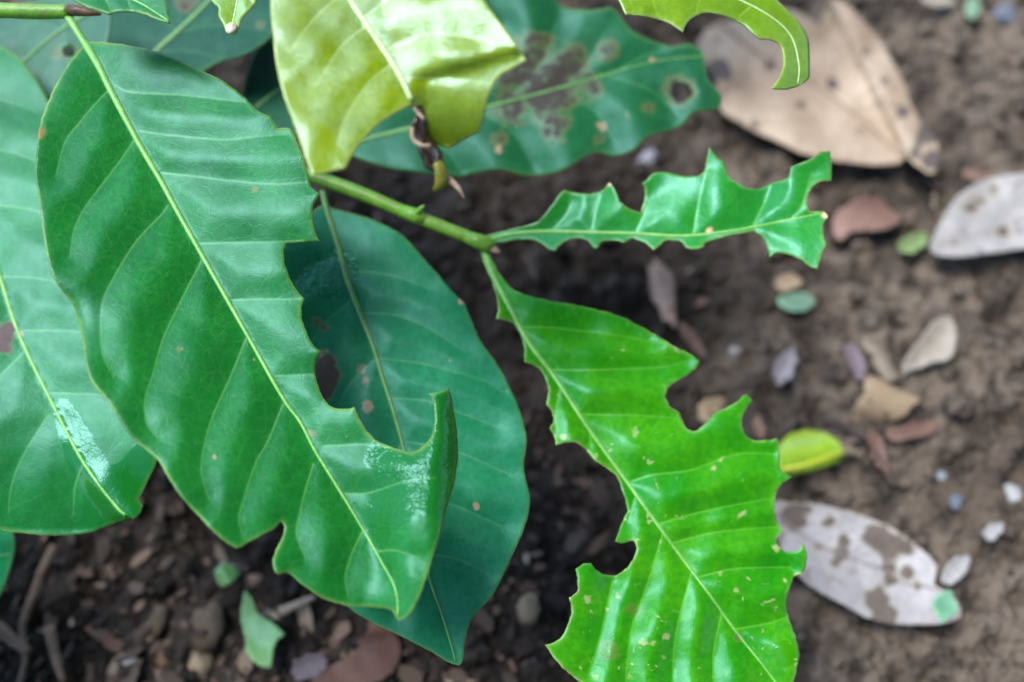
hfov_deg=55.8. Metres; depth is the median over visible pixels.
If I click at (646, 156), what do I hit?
pebble
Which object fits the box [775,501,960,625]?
fallen leaf
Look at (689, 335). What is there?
leaf scrap
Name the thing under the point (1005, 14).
pebble
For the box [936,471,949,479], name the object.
pebble
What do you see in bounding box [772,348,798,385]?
leaf scrap
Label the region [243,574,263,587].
pebble
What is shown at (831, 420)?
twig
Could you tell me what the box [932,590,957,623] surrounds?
green scrap
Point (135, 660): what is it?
pebble
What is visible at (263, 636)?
torn leaf
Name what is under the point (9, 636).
twig
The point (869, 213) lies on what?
leaf scrap
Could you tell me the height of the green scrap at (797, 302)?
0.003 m
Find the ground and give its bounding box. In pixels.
[0,0,1023,681]
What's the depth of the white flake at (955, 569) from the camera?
0.36 m
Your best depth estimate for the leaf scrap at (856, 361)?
0.41 m
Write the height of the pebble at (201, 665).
0.007 m
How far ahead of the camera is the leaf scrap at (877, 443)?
0.39 m
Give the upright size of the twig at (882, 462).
0.003 m
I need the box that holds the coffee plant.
[0,0,831,681]
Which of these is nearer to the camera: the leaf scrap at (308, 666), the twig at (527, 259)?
the leaf scrap at (308, 666)
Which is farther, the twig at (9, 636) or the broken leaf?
the broken leaf
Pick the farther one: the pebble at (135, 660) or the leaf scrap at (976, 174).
the leaf scrap at (976, 174)
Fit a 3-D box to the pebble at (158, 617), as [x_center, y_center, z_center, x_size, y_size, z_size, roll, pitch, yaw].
[-0.135,0.106,0.367,0.009,0.006,0.015,0,62,0]
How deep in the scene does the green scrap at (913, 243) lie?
0.44 m
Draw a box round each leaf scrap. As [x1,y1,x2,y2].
[291,653,327,681]
[677,322,706,359]
[697,397,726,422]
[752,414,766,439]
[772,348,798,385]
[774,272,802,292]
[832,196,900,240]
[844,343,867,380]
[862,338,899,382]
[867,426,887,474]
[884,421,939,442]
[901,316,956,375]
[962,165,992,182]
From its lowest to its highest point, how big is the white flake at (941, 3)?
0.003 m
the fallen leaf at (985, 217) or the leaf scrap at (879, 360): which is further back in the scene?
the fallen leaf at (985, 217)
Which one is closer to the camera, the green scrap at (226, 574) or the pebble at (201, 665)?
the pebble at (201, 665)
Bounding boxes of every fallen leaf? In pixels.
[310,628,400,681]
[698,0,939,174]
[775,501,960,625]
[929,173,1023,257]
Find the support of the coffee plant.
on the ground
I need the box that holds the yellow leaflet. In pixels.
[779,429,864,474]
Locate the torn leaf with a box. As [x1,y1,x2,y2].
[241,590,284,667]
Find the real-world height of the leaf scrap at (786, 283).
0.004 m
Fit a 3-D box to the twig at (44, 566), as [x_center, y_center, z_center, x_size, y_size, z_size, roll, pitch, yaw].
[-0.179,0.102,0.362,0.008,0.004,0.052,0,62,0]
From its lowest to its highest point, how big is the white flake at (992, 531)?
0.003 m
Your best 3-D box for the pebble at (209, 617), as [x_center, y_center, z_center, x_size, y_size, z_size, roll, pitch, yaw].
[-0.115,0.107,0.364,0.015,0.009,0.020,0,62,0]
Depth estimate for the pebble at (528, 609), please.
0.36 m
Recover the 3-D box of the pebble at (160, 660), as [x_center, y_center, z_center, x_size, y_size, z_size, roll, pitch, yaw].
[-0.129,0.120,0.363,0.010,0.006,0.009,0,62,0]
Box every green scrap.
[214,563,239,586]
[777,292,814,311]
[898,232,929,253]
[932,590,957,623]
[964,0,980,20]
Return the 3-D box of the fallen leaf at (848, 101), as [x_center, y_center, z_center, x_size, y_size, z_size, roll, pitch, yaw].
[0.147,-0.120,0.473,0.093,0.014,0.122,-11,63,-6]
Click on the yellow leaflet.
(806, 450)
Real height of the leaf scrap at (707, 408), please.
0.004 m
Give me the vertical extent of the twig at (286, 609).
0.004 m
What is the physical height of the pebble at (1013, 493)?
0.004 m
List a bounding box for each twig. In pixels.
[0,620,31,653]
[17,544,58,681]
[44,624,65,681]
[278,595,314,616]
[523,254,538,281]
[822,414,872,440]
[873,450,894,486]
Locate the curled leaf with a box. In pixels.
[647,258,676,327]
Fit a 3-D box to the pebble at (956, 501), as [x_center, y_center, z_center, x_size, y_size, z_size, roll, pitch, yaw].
[0.179,0.065,0.389,0.007,0.005,0.007,0,62,0]
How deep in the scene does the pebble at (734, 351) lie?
0.42 m
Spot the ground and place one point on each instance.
(916, 496)
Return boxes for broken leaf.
[853,375,921,422]
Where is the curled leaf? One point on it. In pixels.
(662, 285)
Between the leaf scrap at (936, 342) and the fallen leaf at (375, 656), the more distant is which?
the leaf scrap at (936, 342)
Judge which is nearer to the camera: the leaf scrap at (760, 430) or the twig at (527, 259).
the leaf scrap at (760, 430)
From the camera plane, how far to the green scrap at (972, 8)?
0.51 m
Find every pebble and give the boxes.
[121,657,138,664]
[147,602,169,641]
[155,655,171,667]
[188,651,213,678]
[191,598,223,652]
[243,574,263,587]
[517,593,539,625]
[637,148,659,165]
[729,346,741,356]
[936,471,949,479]
[949,493,964,510]
[993,3,1018,26]
[1004,483,1022,503]
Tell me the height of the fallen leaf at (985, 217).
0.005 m
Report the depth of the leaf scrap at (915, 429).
0.40 m
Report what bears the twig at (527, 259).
on the ground
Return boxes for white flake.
[922,0,955,7]
[940,555,970,585]
[981,522,1002,541]
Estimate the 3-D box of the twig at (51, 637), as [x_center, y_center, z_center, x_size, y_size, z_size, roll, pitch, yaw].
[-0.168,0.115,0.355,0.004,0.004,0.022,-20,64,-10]
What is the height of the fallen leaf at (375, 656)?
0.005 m

